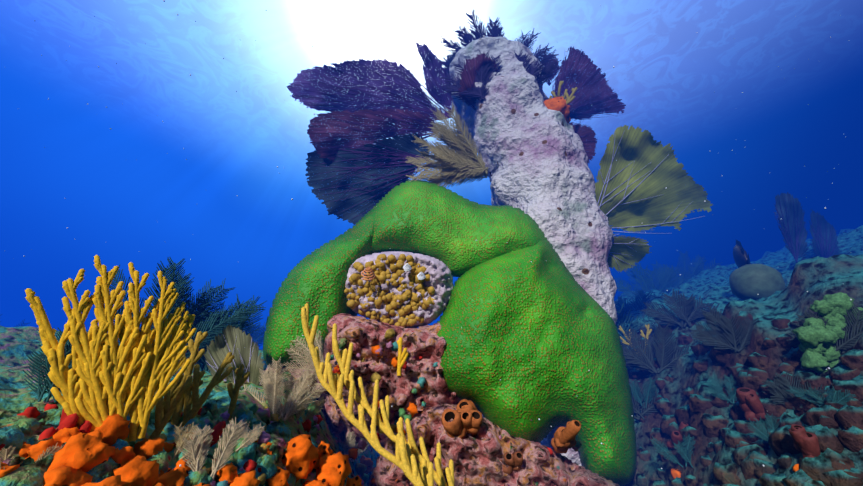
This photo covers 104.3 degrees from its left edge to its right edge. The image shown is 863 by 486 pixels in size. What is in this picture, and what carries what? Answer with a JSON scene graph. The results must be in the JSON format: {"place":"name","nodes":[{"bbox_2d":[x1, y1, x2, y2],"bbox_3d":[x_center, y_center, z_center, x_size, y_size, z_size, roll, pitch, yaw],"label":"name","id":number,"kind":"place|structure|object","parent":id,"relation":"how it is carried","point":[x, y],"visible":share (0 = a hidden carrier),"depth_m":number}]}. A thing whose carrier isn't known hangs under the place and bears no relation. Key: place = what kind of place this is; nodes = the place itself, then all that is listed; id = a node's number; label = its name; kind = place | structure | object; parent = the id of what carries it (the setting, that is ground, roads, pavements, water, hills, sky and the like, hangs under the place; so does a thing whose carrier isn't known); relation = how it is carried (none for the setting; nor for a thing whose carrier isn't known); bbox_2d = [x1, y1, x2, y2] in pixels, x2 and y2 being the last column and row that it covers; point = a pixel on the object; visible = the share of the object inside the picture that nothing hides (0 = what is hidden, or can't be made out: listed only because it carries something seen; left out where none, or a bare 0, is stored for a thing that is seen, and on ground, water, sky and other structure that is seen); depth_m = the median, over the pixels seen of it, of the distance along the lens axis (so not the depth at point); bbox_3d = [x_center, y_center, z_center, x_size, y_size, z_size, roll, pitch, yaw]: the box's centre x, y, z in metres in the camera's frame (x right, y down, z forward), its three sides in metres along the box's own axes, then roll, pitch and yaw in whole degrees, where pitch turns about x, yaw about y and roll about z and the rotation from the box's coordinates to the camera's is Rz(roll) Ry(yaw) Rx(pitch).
{"place":"outdoors","nodes":[
{"label":"outdoors","id":0,"kind":"place"},
{"bbox_2d":[230,319,265,346],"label":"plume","id":1,"kind":"object","parent":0,"point":[255,336],"visible":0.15,"depth_m":2.81},
{"bbox_2d":[0,225,862,485],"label":"seabed","id":2,"kind":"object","parent":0,"point":[817,277],"depth_m":1.24},
{"bbox_2d":[0,314,30,326],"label":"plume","id":3,"kind":"object","parent":2,"relation":"on","point":[20,322],"visible":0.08,"depth_m":4.40},
{"bbox_2d":[22,327,87,402],"bbox_3d":[-0.636,0.217,0.603,0.061,0.126,0.128,-14,-29,28],"label":"sea plume","id":4,"kind":"object","parent":2,"relation":"on","point":[47,381],"visible":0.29,"depth_m":0.56},
{"bbox_2d":[25,255,196,441],"bbox_3d":[-0.530,0.174,0.550,0.237,0.299,0.047,22,-33,-39],"label":"branching coral","id":5,"kind":"object","parent":2,"relation":"on","point":[104,378],"visible":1,"depth_m":0.55},
{"bbox_2d":[124,376,192,439],"bbox_3d":[-0.499,0.297,0.601,0.099,0.112,0.017,19,-31,-35],"label":"branching coral","id":6,"kind":"object","parent":2,"relation":"on","point":[160,421],"visible":0.56,"depth_m":0.61},
{"bbox_2d":[0,399,317,485],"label":"lumps","id":7,"kind":"object","parent":2,"relation":"on","point":[29,471],"visible":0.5,"depth_m":0.54},
{"bbox_2d":[0,444,63,469],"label":"sea plume","id":8,"kind":"object","parent":7,"relation":"on","point":[6,453],"visible":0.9,"depth_m":0.43},
{"bbox_2d":[0,414,237,485],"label":"orange sponges","id":9,"kind":"object","parent":7,"relation":"on","point":[77,456],"visible":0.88,"depth_m":0.48},
{"bbox_2d":[38,409,225,446],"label":"red finger sponges","id":10,"kind":"object","parent":7,"relation":"on","point":[70,421],"visible":0.38,"depth_m":0.51},
{"bbox_2d":[235,418,264,451],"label":"sea plume","id":11,"kind":"object","parent":7,"relation":"on","point":[254,433],"visible":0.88,"depth_m":0.69},
{"bbox_2d":[101,257,265,361],"bbox_3d":[-0.891,0.258,1.193,0.507,0.402,0.194,18,-31,-34],"label":"sea plume","id":12,"kind":"object","parent":2,"relation":"on","point":[201,304],"visible":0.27,"depth_m":1.22},
{"bbox_2d":[173,423,213,458],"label":"sea plume","id":13,"kind":"object","parent":2,"relation":"on","point":[186,434],"visible":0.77,"depth_m":0.59},
{"bbox_2d":[154,331,234,431],"bbox_3d":[-0.501,0.281,0.689,0.156,0.199,0.027,15,-29,-29],"label":"branching coral","id":14,"kind":"object","parent":2,"relation":"on","point":[194,400],"visible":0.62,"depth_m":0.69},
{"bbox_2d":[19,329,395,484],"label":"reef clutter","id":15,"kind":"object","parent":2,"relation":"on","point":[361,468],"visible":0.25,"depth_m":1.12},
{"bbox_2d":[177,417,246,479],"bbox_3d":[-0.387,0.360,0.589,0.098,0.094,0.032,14,-28,-27],"label":"sea plume","id":16,"kind":"object","parent":2,"relation":"on","point":[196,458],"visible":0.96,"depth_m":0.59},
{"bbox_2d":[18,345,417,485],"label":"reef clutter","id":17,"kind":"object","parent":2,"relation":"on","point":[353,452],"visible":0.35,"depth_m":0.80},
{"bbox_2d":[9,341,437,485],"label":"reef clutter","id":18,"kind":"object","parent":2,"relation":"on","point":[421,381],"visible":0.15,"depth_m":0.65},
{"bbox_2d":[185,295,265,371],"bbox_3d":[-0.805,0.338,1.273,0.296,0.291,0.111,8,-26,-17],"label":"sea plume","id":19,"kind":"object","parent":2,"relation":"on","point":[201,361],"visible":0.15,"depth_m":1.27},
{"bbox_2d":[39,402,411,485],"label":"reef clutter","id":20,"kind":"object","parent":2,"relation":"on","point":[251,406],"visible":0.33,"depth_m":0.80},
{"bbox_2d":[203,325,264,386],"bbox_3d":[-0.645,0.395,1.093,0.233,0.271,0.071,3,-25,-5],"label":"small sea fan","id":21,"kind":"object","parent":2,"relation":"on","point":[233,340],"visible":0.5,"depth_m":1.10},
{"bbox_2d":[227,364,249,420],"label":"branching coral","id":22,"kind":"object","parent":2,"relation":"on","point":[234,392],"visible":0.98,"depth_m":0.75},
{"bbox_2d":[0,341,531,485],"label":"reef clutter","id":23,"kind":"object","parent":2,"relation":"on","point":[264,437],"visible":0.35,"depth_m":1.07},
{"bbox_2d":[0,356,552,472],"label":"reef clutter","id":24,"kind":"object","parent":2,"relation":"on","point":[248,465],"visible":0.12,"depth_m":0.65},
{"bbox_2d":[242,357,326,420],"bbox_3d":[-0.394,0.390,0.902,0.232,0.157,0.060,8,-26,-17],"label":"sea plume","id":25,"kind":"object","parent":2,"relation":"on","point":[274,392],"visible":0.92,"depth_m":0.89},
{"bbox_2d":[0,338,581,485],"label":"reef clutter","id":26,"kind":"object","parent":2,"relation":"on","point":[260,457],"visible":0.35,"depth_m":0.75},
{"bbox_2d":[269,329,327,393],"bbox_3d":[-0.372,0.332,0.982,0.160,0.202,0.044,8,-26,-17],"label":"sea plume","id":27,"kind":"object","parent":2,"relation":"on","point":[303,367],"visible":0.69,"depth_m":0.97},
{"bbox_2d":[229,434,373,485],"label":"orange sponges","id":28,"kind":"object","parent":2,"relation":"on","point":[302,453],"visible":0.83,"depth_m":0.76},
{"bbox_2d":[281,391,326,423],"bbox_3d":[-0.360,0.454,0.937,0.128,0.088,0.057,11,-27,-22],"label":"sea plume","id":29,"kind":"object","parent":2,"relation":"on","point":[320,402],"visible":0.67,"depth_m":0.94},
{"bbox_2d":[263,353,360,450],"bbox_3d":[-0.518,0.714,1.358,0.567,0.561,0.417,-10,-27,20],"label":"rock","id":30,"kind":"object","parent":2,"relation":"on","point":[333,419],"visible":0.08,"depth_m":1.26},
{"bbox_2d":[263,211,374,367],"bbox_3d":[-0.428,0.131,1.458,0.471,0.783,0.341,9,-26,-18],"label":"star coral","id":31,"kind":"object","parent":2,"relation":"on","point":[315,279],"visible":0.62,"depth_m":1.28},
{"bbox_2d":[338,429,369,461],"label":"sea plume","id":32,"kind":"object","parent":2,"relation":"on","point":[352,444],"visible":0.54,"depth_m":1.25},
{"bbox_2d":[301,303,453,485],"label":"branching coral","id":33,"kind":"object","parent":2,"relation":"on","point":[421,471],"visible":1,"depth_m":0.89},
{"bbox_2d":[369,404,618,485],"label":"base rock","id":34,"kind":"object","parent":2,"relation":"on","point":[477,459],"visible":0.73,"depth_m":1.09},
{"bbox_2d":[377,357,405,434],"bbox_3d":[-0.148,0.525,1.156,0.134,0.250,0.086,-3,-25,7],"label":"sponge","id":35,"kind":"object","parent":34,"relation":"on","point":[394,360],"visible":0.25,"depth_m":1.16},
{"bbox_2d":[323,313,460,446],"bbox_3d":[-0.156,0.520,1.271,0.589,0.511,0.464,1,-25,-1],"label":"rock","id":36,"kind":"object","parent":34,"relation":"on","point":[364,335],"visible":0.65,"depth_m":1.19},
{"bbox_2d":[345,251,453,327],"bbox_3d":[-0.145,0.184,1.393,0.483,0.319,0.265,1,-25,-1],"label":"lilac crust","id":37,"kind":"object","parent":36,"relation":"on","point":[441,278],"visible":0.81,"depth_m":1.32},
{"bbox_2d":[344,254,435,327],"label":"coral polyps","id":38,"kind":"object","parent":37,"relation":"on","point":[382,275],"visible":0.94,"depth_m":1.31},
{"bbox_2d":[361,266,374,280],"bbox_3d":[-0.240,0.122,1.269,0.046,0.052,0.048,-15,-29,29],"label":"christmas tree worm","id":39,"kind":"object","parent":38,"relation":"attached to","point":[368,269],"visible":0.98,"depth_m":1.25},
{"bbox_2d":[403,263,411,270],"bbox_3d":[-0.093,0.096,1.284,0.028,0.032,0.030,-19,-31,35],"label":"barnacle","id":40,"kind":"object","parent":38,"relation":"on","point":[407,267],"visible":0.98,"depth_m":1.27},
{"bbox_2d":[417,272,425,279],"bbox_3d":[-0.040,0.129,1.286,0.028,0.032,0.030,-21,-32,37],"label":"barnacle","id":41,"kind":"object","parent":38,"relation":"on","point":[422,276],"visible":0.98,"depth_m":1.27},
{"bbox_2d":[397,337,408,375],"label":"branching coral","id":42,"kind":"object","parent":36,"relation":"attached to","point":[403,356],"visible":1,"depth_m":0.94},
{"bbox_2d":[441,399,482,438],"bbox_3d":[0.104,0.582,1.105,0.148,0.124,0.176,1,-25,-1],"label":"tube sponge","id":43,"kind":"object","parent":34,"relation":"on","point":[466,416],"visible":0.98,"depth_m":1.05},
{"bbox_2d":[500,451,522,480],"bbox_3d":[0.256,0.722,1.087,0.072,0.088,0.106,18,-30,-33],"label":"tube sponge","id":44,"kind":"object","parent":34,"relation":"on","point":[514,461],"visible":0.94,"depth_m":1.07},
{"bbox_2d":[437,240,636,485],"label":"star coral","id":45,"kind":"object","parent":34,"relation":"on","point":[538,336],"visible":0.88,"depth_m":1.19},
{"bbox_2d":[370,180,546,276],"bbox_3d":[0.119,-0.101,1.550,0.912,0.536,0.252,1,-25,-1],"label":"star coral","id":46,"kind":"object","parent":45,"relation":"on","point":[447,227],"visible":0.77,"depth_m":1.42},
{"bbox_2d":[551,420,580,452],"bbox_3d":[0.440,0.633,1.097,0.075,0.106,0.174,1,-25,-1],"label":"tube sponge","id":47,"kind":"object","parent":34,"relation":"on","point":[563,440],"visible":1,"depth_m":1.08},
{"bbox_2d":[449,37,616,465],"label":"rock pillar","id":48,"kind":"structure","parent":2,"relation":"on","point":[530,147],"depth_m":1.75},
{"bbox_2d":[287,58,451,120],"bbox_3d":[-0.356,-0.927,2.037,0.977,0.370,0.235,1,-25,-1],"label":"sea fan","id":49,"kind":"object","parent":48,"relation":"attached to","point":[389,95],"visible":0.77,"depth_m":2.02},
{"bbox_2d":[305,132,434,224],"bbox_3d":[-0.358,-0.383,1.925,0.757,0.521,0.262,1,-25,-1],"label":"sea fan","id":50,"kind":"object","parent":48,"relation":"attached to","point":[354,208],"visible":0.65,"depth_m":1.93},
{"bbox_2d":[307,107,435,160],"bbox_3d":[-0.312,-0.652,1.958,0.764,0.381,0.178,1,-25,-3],"label":"sea fan","id":51,"kind":"object","parent":48,"relation":"attached to","point":[330,136],"visible":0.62,"depth_m":1.92},
{"bbox_2d":[415,41,453,111],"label":"sea fan","id":52,"kind":"object","parent":48,"relation":"attached to","point":[434,80],"visible":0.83,"depth_m":2.19},
{"bbox_2d":[406,102,487,186],"bbox_3d":[0.101,-0.463,1.694,0.451,0.482,0.225,5,-25,-10],"label":"sea plume","id":53,"kind":"object","parent":48,"relation":"attached to","point":[460,161],"visible":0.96,"depth_m":1.70},
{"bbox_2d":[443,51,455,100],"bbox_3d":[0.166,-1.149,2.377,0.200,0.382,0.194,1,-25,-1],"label":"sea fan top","id":54,"kind":"object","parent":48,"relation":"on","point":[448,55],"visible":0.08,"depth_m":2.37},
{"bbox_2d":[435,10,504,69],"bbox_3d":[0.247,-1.337,2.271,0.511,0.405,0.271,1,-25,-1],"label":"soft coral","id":55,"kind":"object","parent":48,"relation":"on","point":[476,34],"visible":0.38,"depth_m":2.24},
{"bbox_2d":[441,50,501,102],"bbox_3d":[0.236,-0.954,1.953,0.365,0.310,0.125,-5,-25,10],"label":"soft coral","id":56,"kind":"object","parent":48,"relation":"attached to","point":[479,91],"visible":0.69,"depth_m":1.94},
{"bbox_2d":[459,55,497,109],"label":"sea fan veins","id":57,"kind":"object","parent":48,"relation":"on","point":[472,84],"visible":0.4,"depth_m":1.93},
{"bbox_2d":[459,53,500,106],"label":"sea fan","id":58,"kind":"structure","parent":48,"relation":"attached to","point":[481,59],"depth_m":1.93},
{"bbox_2d":[514,29,557,63],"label":"soft coral","id":59,"kind":"object","parent":48,"relation":"on","point":[526,42],"visible":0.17,"depth_m":2.27},
{"bbox_2d":[513,49,560,88],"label":"soft coral","id":60,"kind":"object","parent":48,"relation":"attached to","point":[537,71],"visible":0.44,"depth_m":1.94},
{"bbox_2d":[542,52,559,85],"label":"soft coral","id":61,"kind":"object","parent":48,"relation":"attached to","point":[557,68],"visible":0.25,"depth_m":2.38},
{"bbox_2d":[544,97,570,122],"bbox_3d":[0.741,-0.770,1.998,0.160,0.172,0.159,-9,-26,18],"label":"sea sponge","id":62,"kind":"object","parent":48,"relation":"on","point":[559,104],"visible":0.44,"depth_m":1.94},
{"bbox_2d":[549,81,577,104],"bbox_3d":[0.766,-0.875,2.051,0.248,0.265,0.032,-12,-28,24],"label":"gorgonian","id":63,"kind":"object","parent":48,"relation":"attached to","point":[570,99],"visible":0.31,"depth_m":2.03},
{"bbox_2d":[569,122,597,162],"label":"sea fan","id":64,"kind":"object","parent":48,"relation":"attached to","point":[586,134],"visible":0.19,"depth_m":2.13},
{"bbox_2d":[552,46,625,121],"bbox_3d":[1.093,-1.064,2.272,0.607,0.434,0.257,3,-25,-6],"label":"sea fan","id":65,"kind":"object","parent":48,"relation":"attached to","point":[590,81],"visible":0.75,"depth_m":2.25},
{"bbox_2d":[607,233,651,272],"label":"sea fan","id":66,"kind":"object","parent":48,"relation":"attached to","point":[627,252],"visible":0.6,"depth_m":1.74},
{"bbox_2d":[595,125,712,233],"bbox_3d":[1.237,-0.330,1.815,0.853,0.511,0.306,2,-25,-5],"label":"sea fan","id":67,"kind":"object","parent":48,"relation":"attached to","point":[647,166],"visible":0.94,"depth_m":1.80},
{"bbox_2d":[616,303,644,344],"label":"soft coral","id":68,"kind":"object","parent":2,"relation":"on","point":[634,324],"visible":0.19,"depth_m":2.03},
{"bbox_2d":[619,323,651,352],"bbox_3d":[1.146,0.545,1.869,0.168,0.182,0.022,-13,-28,25],"label":"gorgonian","id":69,"kind":"object","parent":2,"relation":"on","point":[647,326],"visible":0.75,"depth_m":1.88},
{"bbox_2d":[614,290,672,313],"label":"soft coral","id":70,"kind":"object","parent":2,"relation":"on","point":[621,301],"visible":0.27,"depth_m":2.49},
{"bbox_2d":[612,262,690,298],"bbox_3d":[2.012,0.390,3.118,0.671,0.451,0.233,-19,-31,35],"label":"soft coral","id":71,"kind":"object","parent":2,"relation":"on","point":[644,281],"visible":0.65,"depth_m":3.10},
{"bbox_2d":[621,322,688,373],"bbox_3d":[1.073,0.539,1.706,0.422,0.242,0.155,-21,-32,38],"label":"sea fan","id":72,"kind":"object","parent":2,"relation":"on","point":[631,358],"visible":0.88,"depth_m":1.66},
{"bbox_2d":[649,435,695,467],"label":"soft coral","id":73,"kind":"object","parent":2,"relation":"on","point":[685,451],"visible":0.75,"depth_m":1.20},
{"bbox_2d":[667,421,688,448],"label":"sea sponge","id":74,"kind":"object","parent":2,"relation":"on","point":[676,436],"depth_m":1.28},
{"bbox_2d":[640,289,721,327],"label":"sea fan","id":75,"kind":"object","parent":2,"relation":"on","point":[688,316],"visible":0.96,"depth_m":1.76},
{"bbox_2d":[648,251,720,285],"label":"soft coral","id":76,"kind":"object","parent":2,"relation":"on","point":[695,268],"visible":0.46,"depth_m":3.52},
{"bbox_2d":[705,374,738,403],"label":"soft coral","id":77,"kind":"object","parent":2,"relation":"on","point":[719,395],"visible":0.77,"depth_m":1.22},
{"bbox_2d":[690,306,761,351],"bbox_3d":[1.149,0.327,1.298,0.083,0.187,0.258,22,-33,-39],"label":"sea fan","id":78,"kind":"object","parent":2,"relation":"on","point":[723,328],"visible":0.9,"depth_m":1.29},
{"bbox_2d":[671,464,799,478],"bbox_3d":[0.910,0.709,1.032,0.039,0.119,0.500,2,-25,-4],"label":"sponge","id":79,"kind":"object","parent":2,"relation":"on","point":[675,472],"depth_m":1.21},
{"bbox_2d":[620,311,862,485],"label":"wall lumps","id":80,"kind":"object","parent":2,"relation":"on","point":[831,464],"depth_m":0.99},
{"bbox_2d":[629,377,658,407],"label":"soft coral","id":81,"kind":"object","parent":80,"relation":"on","point":[637,393],"visible":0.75,"depth_m":1.55},
{"bbox_2d":[630,383,659,419],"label":"sea fan","id":82,"kind":"object","parent":80,"relation":"on","point":[637,410],"visible":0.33,"depth_m":1.54},
{"bbox_2d":[736,387,765,422],"bbox_3d":[1.020,0.516,1.071,0.061,0.103,0.080,1,-25,-1],"label":"sea sponge","id":83,"kind":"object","parent":80,"relation":"attached to","point":[751,406],"depth_m":1.06},
{"bbox_2d":[745,413,778,440],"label":"soft coral","id":84,"kind":"object","parent":80,"relation":"on","point":[763,429],"visible":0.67,"depth_m":0.97},
{"bbox_2d":[762,370,832,410],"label":"sea fan","id":85,"kind":"object","parent":80,"relation":"on","point":[782,394],"visible":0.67,"depth_m":1.01},
{"bbox_2d":[789,424,819,458],"bbox_3d":[0.939,0.505,0.840,0.048,0.091,0.066,-20,-31,36],"label":"sea sponge","id":86,"kind":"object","parent":80,"relation":"attached to","point":[806,444],"depth_m":0.83},
{"bbox_2d":[786,386,855,405],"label":"soft coral","id":87,"kind":"object","parent":80,"relation":"on","point":[813,397],"visible":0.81,"depth_m":0.91},
{"bbox_2d":[786,302,862,352],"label":"sea fan","id":88,"kind":"object","parent":80,"relation":"on","point":[844,345],"visible":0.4,"depth_m":0.98},
{"bbox_2d":[729,264,785,300],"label":"brain coral","id":89,"kind":"object","parent":2,"relation":"on","point":[749,281],"visible":0.81,"depth_m":1.59},
{"bbox_2d":[774,192,807,261],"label":"sea fan","id":90,"kind":"object","parent":2,"relation":"on","point":[790,222],"visible":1,"depth_m":2.10},
{"bbox_2d":[809,209,839,257],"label":"sea fan","id":91,"kind":"object","parent":2,"relation":"on","point":[822,228],"visible":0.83,"depth_m":2.22},
{"bbox_2d":[792,292,862,372],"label":"lobed coral","id":92,"kind":"object","parent":2,"relation":"on","point":[817,338],"visible":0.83,"depth_m":0.99},
{"bbox_2d":[0,0,862,348],"label":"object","id":93,"kind":"structure","parent":0,"point":[680,73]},
{"bbox_2d":[24,0,851,479],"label":"water particles","id":94,"kind":"object","parent":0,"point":[376,206],"visible":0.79,"depth_m":0.82},
{"bbox_2d":[733,240,750,267],"bbox_3d":[1.664,0.087,1.786,0.051,0.230,0.256,-14,-29,28],"label":"damselfish","id":95,"kind":"object","parent":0,"point":[741,257],"visible":0.73,"depth_m":1.78}
]}

